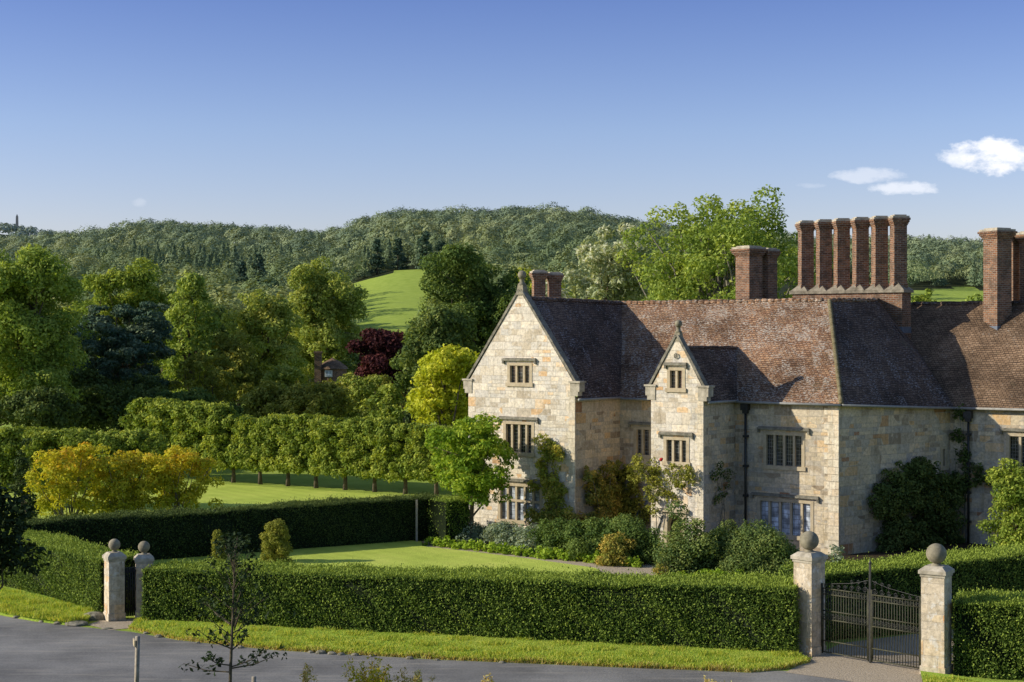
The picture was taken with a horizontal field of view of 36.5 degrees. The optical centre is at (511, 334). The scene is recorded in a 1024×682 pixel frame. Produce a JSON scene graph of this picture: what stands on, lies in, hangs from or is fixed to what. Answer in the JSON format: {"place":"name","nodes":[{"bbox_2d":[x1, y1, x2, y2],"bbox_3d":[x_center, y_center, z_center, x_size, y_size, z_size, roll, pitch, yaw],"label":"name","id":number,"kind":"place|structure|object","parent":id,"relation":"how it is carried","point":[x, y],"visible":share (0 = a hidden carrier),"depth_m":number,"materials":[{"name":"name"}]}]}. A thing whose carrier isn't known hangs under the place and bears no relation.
{"place":"outdoors","nodes":[
{"label":"outdoors","id":0,"kind":"place"},
{"bbox_2d":[3,483,399,518],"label":"lawn","id":1,"kind":"structure","parent":0,"point":[230,494],"depth_m":86.55,"materials":[{"name":"green plant"}]},
{"bbox_2d":[9,437,41,518],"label":"yew tree","id":2,"kind":"object","parent":1,"relation":"on","point":[22,469],"visible":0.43,"depth_m":72.81,"materials":[{"name":"green plant"}]},
{"bbox_2d":[0,424,56,506],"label":"lime tree","id":3,"kind":"object","parent":1,"relation":"on","point":[17,435],"visible":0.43,"depth_m":80.41,"materials":[{"name":"green plant"}]},
{"bbox_2d":[24,426,90,503],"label":"lime tree","id":4,"kind":"object","parent":1,"relation":"on","point":[39,436],"visible":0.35,"depth_m":80.01,"materials":[{"name":"green plant"}]},
{"bbox_2d":[60,429,132,498],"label":"lime tree","id":5,"kind":"object","parent":1,"relation":"on","point":[91,437],"visible":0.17,"depth_m":79.64,"materials":[{"name":"green plant"}]},
{"bbox_2d":[97,428,167,494],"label":"lime tree","id":6,"kind":"object","parent":1,"relation":"on","point":[151,442],"visible":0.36,"depth_m":79.39,"materials":[{"name":"green plant"}]},
{"bbox_2d":[321,358,347,401],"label":"house","id":7,"kind":"structure","parent":0,"point":[333,369],"depth_m":141.91,"materials":[{"name":"brick"}]},
{"bbox_2d":[153,540,598,573],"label":"lawn","id":8,"kind":"structure","parent":0,"point":[412,553],"depth_m":62.07,"materials":[{"name":"green plant"}]},
{"bbox_2d":[258,518,293,562],"bbox_3d":[-9.255,8.172,60.948,1.413,1.914,1.254,0,0,0],"label":"yew bush","id":9,"kind":"object","parent":8,"relation":"on","point":[281,547],"visible":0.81,"depth_m":60.69,"materials":[{"name":"green plant"}]},
{"bbox_2d":[0,615,850,681],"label":"road","id":10,"kind":"structure","parent":0,"point":[32,651],"depth_m":42.03,"materials":[{"name":"grey asphalt"}]},
{"bbox_2d":[0,225,1023,681],"bbox_3d":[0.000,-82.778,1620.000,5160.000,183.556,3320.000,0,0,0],"label":"ground","id":11,"kind":"structure","parent":0,"point":[392,299],"depth_m":481.48,"materials":[{"name":"green plant"}]},
{"bbox_2d":[0,482,51,589],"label":"oak tree","id":12,"kind":"object","parent":11,"relation":"on","point":[19,550],"visible":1,"depth_m":29.61,"materials":[{"name":"green plant"}]},
{"bbox_2d":[0,385,85,429],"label":"broadleaf tree","id":13,"kind":"object","parent":11,"relation":"on","point":[52,408],"visible":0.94,"depth_m":99.32,"materials":[{"name":"green plant"}]},
{"bbox_2d":[0,243,93,426],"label":"ash tree","id":14,"kind":"object","parent":11,"relation":"on","point":[32,355],"visible":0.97,"depth_m":103.19,"materials":[{"name":"green plant"}]},
{"bbox_2d":[0,584,94,624],"bbox_3d":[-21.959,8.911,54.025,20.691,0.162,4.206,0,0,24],"label":"grass verge","id":15,"kind":"object","parent":11,"relation":"on","point":[29,618],"depth_m":50.20,"materials":[{"name":"green plant"}]},
{"bbox_2d":[23,441,111,517],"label":"acer shrub","id":16,"kind":"object","parent":11,"relation":"on","point":[64,489],"visible":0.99,"depth_m":68.34,"materials":[{"name":"yellow plant"}]},
{"bbox_2d":[0,527,138,612],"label":"yew hedge","id":17,"kind":"object","parent":11,"relation":"on","point":[74,572],"visible":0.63,"depth_m":51.52,"materials":[{"name":"green plant"}]},
{"bbox_2d":[63,368,112,397],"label":"broadleaf tree","id":18,"kind":"object","parent":11,"relation":"on","point":[81,378],"visible":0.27,"depth_m":111.63,"materials":[{"name":"green plant"}]},
{"bbox_2d":[65,383,152,432],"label":"broadleaf tree","id":19,"kind":"object","parent":11,"relation":"on","point":[101,412],"visible":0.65,"depth_m":106.92,"materials":[{"name":"green plant"}]},
{"bbox_2d":[102,539,126,621],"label":"gate pier","id":20,"kind":"structure","parent":11,"relation":"on","point":[114,584],"depth_m":48.74,"materials":[{"name":"stone"}]},
{"bbox_2d":[125,567,135,615],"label":"iron gate","id":21,"kind":"structure","parent":20,"relation":"attached to","point":[128,589],"depth_m":49.16,"materials":[{"name":"black metal"}]},
{"bbox_2d":[83,449,163,514],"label":"acer shrub","id":22,"kind":"object","parent":11,"relation":"on","point":[117,489],"visible":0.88,"depth_m":69.46,"materials":[{"name":"green plant"}]},
{"bbox_2d":[67,301,182,398],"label":"pine tree","id":23,"kind":"object","parent":11,"relation":"on","point":[124,352],"visible":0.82,"depth_m":116.81,"materials":[{"name":"green plant"}]},
{"bbox_2d":[77,257,175,378],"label":"oak tree","id":24,"kind":"object","parent":11,"relation":"on","point":[136,278],"visible":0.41,"depth_m":133.59,"materials":[{"name":"green plant"}]},
{"bbox_2d":[109,371,167,429],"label":"broadleaf tree","id":25,"kind":"object","parent":11,"relation":"on","point":[155,389],"visible":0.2,"depth_m":111.00,"materials":[{"name":"green plant"}]},
{"bbox_2d":[134,541,153,617],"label":"gate pier","id":26,"kind":"structure","parent":11,"relation":"on","point":[143,559],"depth_m":49.04,"materials":[{"name":"stone"}]},
{"bbox_2d":[118,395,187,446],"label":"lime tree","id":27,"kind":"object","parent":11,"relation":"on","point":[139,408],"visible":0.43,"depth_m":97.08,"materials":[{"name":"green plant"}]},
{"bbox_2d":[147,398,208,478],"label":"lime tree","id":28,"kind":"object","parent":11,"relation":"on","point":[171,436],"visible":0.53,"depth_m":95.57,"materials":[{"name":"green plant"}]},
{"bbox_2d":[140,445,224,510],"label":"acer shrub","id":29,"kind":"object","parent":11,"relation":"on","point":[175,492],"visible":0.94,"depth_m":70.44,"materials":[{"name":"yellow plant"}]},
{"bbox_2d":[154,386,217,403],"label":"broadleaf tree","id":30,"kind":"object","parent":11,"relation":"on","point":[199,393],"visible":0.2,"depth_m":109.23,"materials":[{"name":"green plant"}]},
{"bbox_2d":[160,270,221,392],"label":"broadleaf tree","id":31,"kind":"object","parent":11,"relation":"on","point":[183,321],"visible":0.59,"depth_m":127.23,"materials":[{"name":"green plant"}]},
{"bbox_2d":[170,400,240,478],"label":"lime tree","id":32,"kind":"object","parent":11,"relation":"on","point":[213,411],"visible":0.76,"depth_m":94.38,"materials":[{"name":"green plant"}]},
{"bbox_2d":[168,350,242,404],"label":"broadleaf tree","id":33,"kind":"object","parent":11,"relation":"on","point":[210,377],"visible":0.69,"depth_m":118.53,"materials":[{"name":"green plant"}]},
{"bbox_2d":[187,304,237,377],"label":"broadleaf tree","id":34,"kind":"object","parent":11,"relation":"on","point":[218,310],"visible":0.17,"depth_m":148.56,"materials":[{"name":"green plant"}]},
{"bbox_2d":[1,491,440,559],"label":"yew hedge","id":35,"kind":"object","parent":11,"relation":"on","point":[166,534],"visible":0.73,"depth_m":63.59,"materials":[{"name":"green plant"}]},
{"bbox_2d":[201,413,256,482],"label":"lime tree","id":36,"kind":"object","parent":11,"relation":"on","point":[231,438],"visible":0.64,"depth_m":93.56,"materials":[{"name":"green plant"}]},
{"bbox_2d":[205,329,267,408],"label":"broadleaf tree","id":37,"kind":"object","parent":11,"relation":"on","point":[239,353],"visible":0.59,"depth_m":127.24,"materials":[{"name":"green plant"}]},
{"bbox_2d":[178,530,297,681],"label":"oak sapling","id":38,"kind":"object","parent":11,"relation":"on","point":[233,622],"visible":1,"depth_m":26.99,"materials":[{"name":"green plant"}]},
{"bbox_2d":[229,416,285,484],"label":"lime tree","id":39,"kind":"object","parent":11,"relation":"on","point":[249,458],"visible":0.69,"depth_m":92.47,"materials":[{"name":"green plant"}]},
{"bbox_2d":[211,288,308,382],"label":"broadleaf tree","id":40,"kind":"object","parent":11,"relation":"on","point":[272,320],"visible":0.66,"depth_m":136.61,"materials":[{"name":"green plant"}]},
{"bbox_2d":[237,379,290,417],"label":"broadleaf tree","id":41,"kind":"object","parent":11,"relation":"on","point":[256,400],"visible":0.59,"depth_m":106.97,"materials":[{"name":"green plant"}]},
{"bbox_2d":[256,412,305,485],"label":"lime tree","id":42,"kind":"object","parent":11,"relation":"on","point":[280,426],"visible":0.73,"depth_m":91.40,"materials":[{"name":"green plant"}]},
{"bbox_2d":[259,363,311,387],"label":"broadleaf tree","id":43,"kind":"object","parent":11,"relation":"on","point":[283,376],"visible":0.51,"depth_m":127.45,"materials":[{"name":"green plant"}]},
{"bbox_2d":[264,378,354,418],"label":"broadleaf tree","id":44,"kind":"object","parent":11,"relation":"on","point":[299,398],"visible":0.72,"depth_m":105.11,"materials":[{"name":"green plant"}]},
{"bbox_2d":[282,413,346,487],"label":"lime tree","id":45,"kind":"object","parent":11,"relation":"on","point":[307,447],"visible":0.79,"depth_m":90.38,"materials":[{"name":"green plant"}]},
{"bbox_2d":[287,256,368,376],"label":"broadleaf tree","id":46,"kind":"object","parent":11,"relation":"on","point":[326,329],"visible":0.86,"depth_m":148.23,"materials":[{"name":"green plant"}]},
{"bbox_2d":[314,418,368,489],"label":"lime tree","id":47,"kind":"object","parent":11,"relation":"on","point":[336,466],"visible":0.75,"depth_m":89.15,"materials":[{"name":"green plant"}]},
{"bbox_2d":[332,372,382,420],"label":"broadleaf tree","id":48,"kind":"object","parent":11,"relation":"on","point":[358,393],"visible":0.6,"depth_m":115.16,"materials":[{"name":"green plant"}]},
{"bbox_2d":[340,415,400,491],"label":"lime tree","id":49,"kind":"object","parent":11,"relation":"on","point":[369,455],"visible":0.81,"depth_m":88.04,"materials":[{"name":"green plant"}]},
{"bbox_2d":[368,239,385,273],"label":"spruce tree","id":50,"kind":"object","parent":11,"relation":"on","point":[374,259],"visible":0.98,"depth_m":743.73,"materials":[{"name":"green plant"}]},
{"bbox_2d":[345,327,411,406],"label":"copper beech","id":51,"kind":"object","parent":11,"relation":"on","point":[382,346],"visible":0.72,"depth_m":126.61,"materials":[{"name":"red plant"}]},
{"bbox_2d":[341,654,421,681],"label":"roadside weed","id":52,"kind":"object","parent":11,"relation":"on","point":[365,678],"visible":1,"depth_m":30.01,"materials":[{"name":"green plant"}]},
{"bbox_2d":[359,382,405,423],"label":"broadleaf tree","id":53,"kind":"object","parent":11,"relation":"on","point":[388,399],"visible":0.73,"depth_m":103.47,"materials":[{"name":"green plant"}]},
{"bbox_2d":[388,237,408,269],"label":"spruce tree","id":54,"kind":"object","parent":11,"relation":"on","point":[398,250],"visible":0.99,"depth_m":748.72,"materials":[{"name":"green plant"}]},
{"bbox_2d":[370,422,431,493],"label":"lime tree","id":55,"kind":"object","parent":11,"relation":"on","point":[403,446],"visible":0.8,"depth_m":87.00,"materials":[{"name":"green plant"}]},
{"bbox_2d":[389,325,426,424],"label":"broadleaf tree","id":56,"kind":"object","parent":11,"relation":"on","point":[404,379],"visible":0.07,"depth_m":116.96,"materials":[{"name":"green plant"}]},
{"bbox_2d":[402,423,461,494],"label":"lime tree","id":57,"kind":"object","parent":11,"relation":"on","point":[424,469],"visible":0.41,"depth_m":86.00,"materials":[{"name":"green plant"}]},
{"bbox_2d":[396,298,478,424],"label":"broadleaf tree","id":58,"kind":"object","parent":11,"relation":"on","point":[432,327],"visible":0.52,"depth_m":103.01,"materials":[{"name":"green plant"}]},
{"bbox_2d":[404,343,478,485],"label":"broadleaf tree","id":59,"kind":"object","parent":11,"relation":"on","point":[440,403],"visible":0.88,"depth_m":91.24,"materials":[{"name":"yellow plant"}]},
{"bbox_2d":[427,494,469,545],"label":"yew hedge","id":60,"kind":"object","parent":11,"relation":"on","point":[450,516],"visible":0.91,"depth_m":66.13,"materials":[{"name":"green plant"}]},
{"bbox_2d":[128,616,810,672],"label":"grass verge","id":61,"kind":"object","parent":11,"relation":"on","point":[498,639],"depth_m":44.46,"materials":[{"name":"green plant"}]},
{"bbox_2d":[137,554,801,652],"bbox_3d":[-1.569,7.891,46.715,20.633,2.273,2.562,0,0,15],"label":"yew hedge","id":62,"kind":"object","parent":11,"relation":"on","point":[741,611],"visible":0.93,"depth_m":45.61,"materials":[{"name":"green plant"}]},
{"bbox_2d":[424,411,517,541],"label":"garden tree","id":63,"kind":"object","parent":11,"relation":"on","point":[470,471],"visible":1,"depth_m":65.67,"materials":[{"name":"green plant"}]},
{"bbox_2d":[0,201,982,373],"bbox_3d":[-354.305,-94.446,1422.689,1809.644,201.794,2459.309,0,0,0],"label":"woodland","id":64,"kind":"object","parent":11,"relation":"on","point":[212,254],"visible":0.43,"depth_m":889.61,"materials":[{"name":"green plant"}]},
{"bbox_2d":[417,242,577,396],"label":"broadleaf tree","id":65,"kind":"object","parent":11,"relation":"on","point":[480,298],"visible":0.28,"depth_m":110.09,"materials":[{"name":"green plant"}]},
{"bbox_2d":[546,222,653,300],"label":"willow tree","id":66,"kind":"object","parent":11,"relation":"on","point":[619,281],"visible":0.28,"depth_m":106.33,"materials":[{"name":"green plant"}]},
{"bbox_2d":[614,184,833,300],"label":"ash tree","id":67,"kind":"object","parent":11,"relation":"on","point":[707,258],"visible":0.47,"depth_m":98.45,"materials":[{"name":"green plant"}]},
{"bbox_2d":[462,214,1023,554],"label":"manor house","id":68,"kind":"structure","parent":11,"relation":"on","point":[819,406],"depth_m":67.37,"materials":[{"name":"stone"}]},
{"bbox_2d":[498,416,538,456],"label":"window","id":69,"kind":"structure","parent":68,"relation":"in","point":[519,435],"depth_m":68.41,"materials":[{"name":"stone"}]},
{"bbox_2d":[501,358,536,386],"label":"window","id":70,"kind":"structure","parent":68,"relation":"in","point":[518,374],"depth_m":68.45,"materials":[{"name":"stone"}]},
{"bbox_2d":[496,478,544,525],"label":"window","id":71,"kind":"structure","parent":68,"relation":"in","point":[513,510],"depth_m":68.50,"materials":[{"name":"stone"}]},
{"bbox_2d":[523,432,574,526],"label":"climbing plant","id":72,"kind":"object","parent":68,"relation":"attached to","point":[551,450],"visible":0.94,"depth_m":67.01,"materials":[{"name":"green plant"}]},
{"bbox_2d":[566,459,636,525],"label":"climbing plant","id":73,"kind":"object","parent":68,"relation":"attached to","point":[606,494],"visible":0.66,"depth_m":67.42,"materials":[{"name":"green plant"}]},
{"bbox_2d":[614,461,650,526],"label":"climbing plant","id":74,"kind":"object","parent":68,"relation":"attached to","point":[621,475],"visible":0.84,"depth_m":68.58,"materials":[{"name":"green plant"}]},
{"bbox_2d":[628,422,650,458],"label":"window","id":75,"kind":"structure","parent":68,"relation":"in","point":[641,435],"depth_m":68.73,"materials":[{"name":"stone"}]},
{"bbox_2d":[626,453,700,533],"bbox_3d":[6.221,7.001,64.650,3.644,4.023,0.864,0,0,34],"label":"climbing rose","id":76,"kind":"object","parent":68,"relation":"attached to","point":[638,466],"visible":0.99,"depth_m":64.69,"materials":[{"name":"green plant"}]},
{"bbox_2d":[659,508,689,546],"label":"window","id":77,"kind":"structure","parent":68,"relation":"in","point":[667,524],"depth_m":64.76,"materials":[{"name":"beige stone"}]},
{"bbox_2d":[663,362,686,391],"bbox_3d":[6.849,1.789,64.527,1.077,1.237,0.370,0,0,37],"label":"window","id":78,"kind":"structure","parent":68,"relation":"in","point":[675,376],"depth_m":64.52,"materials":[{"name":"stone"}]},
{"bbox_2d":[658,431,693,466],"bbox_3d":[6.861,4.764,64.518,1.638,1.407,0.370,0,0,37],"label":"window","id":79,"kind":"structure","parent":68,"relation":"in","point":[675,449],"depth_m":64.57,"materials":[{"name":"stone"}]},
{"bbox_2d":[709,461,735,526],"bbox_3d":[8.772,7.115,64.707,0.541,3.778,1.778,0,0,34],"label":"climbing rose","id":80,"kind":"object","parent":68,"relation":"attached to","point":[723,495],"visible":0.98,"depth_m":64.45,"materials":[{"name":"green plant"}]},
{"bbox_2d":[757,426,809,470],"bbox_3d":[11.322,4.751,64.527,2.391,1.775,0.370,0,0,37],"label":"window","id":81,"kind":"structure","parent":68,"relation":"in","point":[781,450],"depth_m":64.52,"materials":[{"name":"stone"}]},
{"bbox_2d":[750,492,819,539],"bbox_3d":[11.366,7.566,64.493,3.119,1.860,0.370,0,0,37],"label":"window","id":82,"kind":"structure","parent":68,"relation":"in","point":[794,518],"depth_m":64.49,"materials":[{"name":"glass"}]},
{"bbox_2d":[866,456,969,552],"bbox_3d":[17.125,7.221,65.405,5.997,4.145,1.689,0,0,-35],"label":"wisteria","id":83,"kind":"object","parent":68,"relation":"attached to","point":[941,515],"visible":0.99,"depth_m":64.96,"materials":[{"name":"green plant"}]},
{"bbox_2d":[949,403,998,542],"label":"creeper","id":84,"kind":"object","parent":68,"relation":"attached to","point":[977,474],"visible":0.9,"depth_m":66.68,"materials":[{"name":"green plant"}]},
{"bbox_2d":[1000,428,1023,468],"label":"window","id":85,"kind":"structure","parent":68,"relation":"in","point":[1014,441],"depth_m":65.69,"materials":[{"name":"stone"}]},
{"bbox_2d":[790,531,827,656],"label":"gate pier","id":86,"kind":"structure","parent":11,"relation":"on","point":[809,570],"depth_m":43.48,"materials":[{"name":"stone"}]},
{"bbox_2d":[821,580,868,660],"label":"iron gate","id":87,"kind":"structure","parent":86,"relation":"attached to","point":[837,616],"depth_m":43.00,"materials":[{"name":"black metal"}]},
{"bbox_2d":[677,543,993,575],"bbox_3d":[14.313,8.970,62.299,19.089,0.001,9.634,0,0,-25],"label":"flower bed","id":88,"kind":"object","parent":11,"relation":"on","point":[877,554],"depth_m":63.81,"materials":[{"name":"green plant"}]},
{"bbox_2d":[651,500,722,574],"bbox_3d":[6.533,7.773,57.926,2.621,3.080,2.094,0,0,23],"label":"shrub","id":89,"kind":"object","parent":88,"relation":"on","point":[684,553],"visible":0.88,"depth_m":57.73,"materials":[{"name":"green plant"}]},
{"bbox_2d":[712,519,799,580],"bbox_3d":[9.335,8.187,57.992,3.873,2.671,3.790,0,0,0],"label":"shrub","id":90,"kind":"object","parent":88,"relation":"on","point":[746,548],"visible":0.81,"depth_m":57.04,"materials":[{"name":"green plant"}]},
{"bbox_2d":[774,541,1023,640],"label":"yew hedge","id":91,"kind":"object","parent":11,"relation":"on","point":[996,567],"visible":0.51,"depth_m":46.92,"materials":[{"name":"green plant"}]},
{"bbox_2d":[918,543,954,674],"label":"gate pier","id":92,"kind":"structure","parent":11,"relation":"on","point":[936,612],"depth_m":40.91,"materials":[{"name":"stone"}]},
{"bbox_2d":[871,581,920,668],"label":"iron gate","id":93,"kind":"structure","parent":92,"relation":"attached to","point":[890,627],"depth_m":41.86,"materials":[{"name":"black metal"}]},
{"bbox_2d":[950,582,1023,679],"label":"yew hedge","id":94,"kind":"object","parent":11,"relation":"on","point":[988,635],"visible":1,"depth_m":40.71,"materials":[{"name":"green plant"}]},
{"bbox_2d":[976,458,1023,548],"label":"shrub","id":95,"kind":"object","parent":11,"relation":"on","point":[1008,482],"visible":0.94,"depth_m":60.21,"materials":[{"name":"green plant"}]},
{"bbox_2d":[0,0,1023,241],"label":"sky","id":96,"kind":"structure","parent":0,"point":[317,115],"materials":[{"name":"blue"}]},
{"bbox_2d":[421,541,671,575],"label":"path","id":97,"kind":"structure","parent":0,"point":[646,568],"depth_m":60.33,"materials":[{"name":"beige gravel"}]},
{"bbox_2d":[786,630,954,681],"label":"driveway","id":98,"kind":"structure","parent":0,"point":[839,667],"depth_m":42.13,"materials":[{"name":"beige gravel"}]},
{"label":"flower bed","id":99,"kind":"structure","parent":0,"visible":0},
{"bbox_2d":[455,521,489,543],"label":"shrub","id":100,"kind":"object","parent":99,"relation":"on","point":[477,529],"visible":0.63,"depth_m":66.08,"materials":[{"name":"green plant"}]},
{"bbox_2d":[481,520,517,547],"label":"shrub","id":101,"kind":"object","parent":99,"relation":"on","point":[494,534],"visible":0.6,"depth_m":65.17,"materials":[{"name":"green plant"}]},
{"bbox_2d":[526,518,560,552],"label":"shrub","id":102,"kind":"object","parent":99,"relation":"on","point":[545,536],"visible":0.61,"depth_m":63.24,"materials":[{"name":"green plant"}]},
{"bbox_2d":[540,517,584,551],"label":"shrub","id":103,"kind":"object","parent":99,"relation":"on","point":[557,531],"visible":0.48,"depth_m":62.82,"materials":[{"name":"green plant"}]},
{"bbox_2d":[562,518,591,554],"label":"shrub","id":104,"kind":"object","parent":99,"relation":"on","point":[574,529],"visible":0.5,"depth_m":62.20,"materials":[{"name":"green plant"}]},
{"bbox_2d":[565,516,610,560],"bbox_3d":[3.227,8.314,62.102,2.395,1.986,2.465,0,0,0],"label":"shrub","id":105,"kind":"object","parent":99,"relation":"on","point":[592,542],"visible":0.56,"depth_m":61.59,"materials":[{"name":"green plant"}]},
{"bbox_2d":[594,531,637,566],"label":"shrub","id":106,"kind":"object","parent":99,"relation":"on","point":[612,549],"visible":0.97,"depth_m":60.20,"materials":[{"name":"yellow plant"}]},
{"bbox_2d":[601,513,661,562],"bbox_3d":[4.615,8.187,61.752,2.408,2.283,2.612,0,0,27],"label":"shrub","id":107,"kind":"object","parent":99,"relation":"on","point":[635,529],"visible":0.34,"depth_m":61.15,"materials":[{"name":"green plant"}]},
{"bbox_2d":[632,527,662,564],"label":"shrub","id":108,"kind":"object","parent":99,"relation":"on","point":[651,545],"visible":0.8,"depth_m":60.61,"materials":[{"name":"green plant"}]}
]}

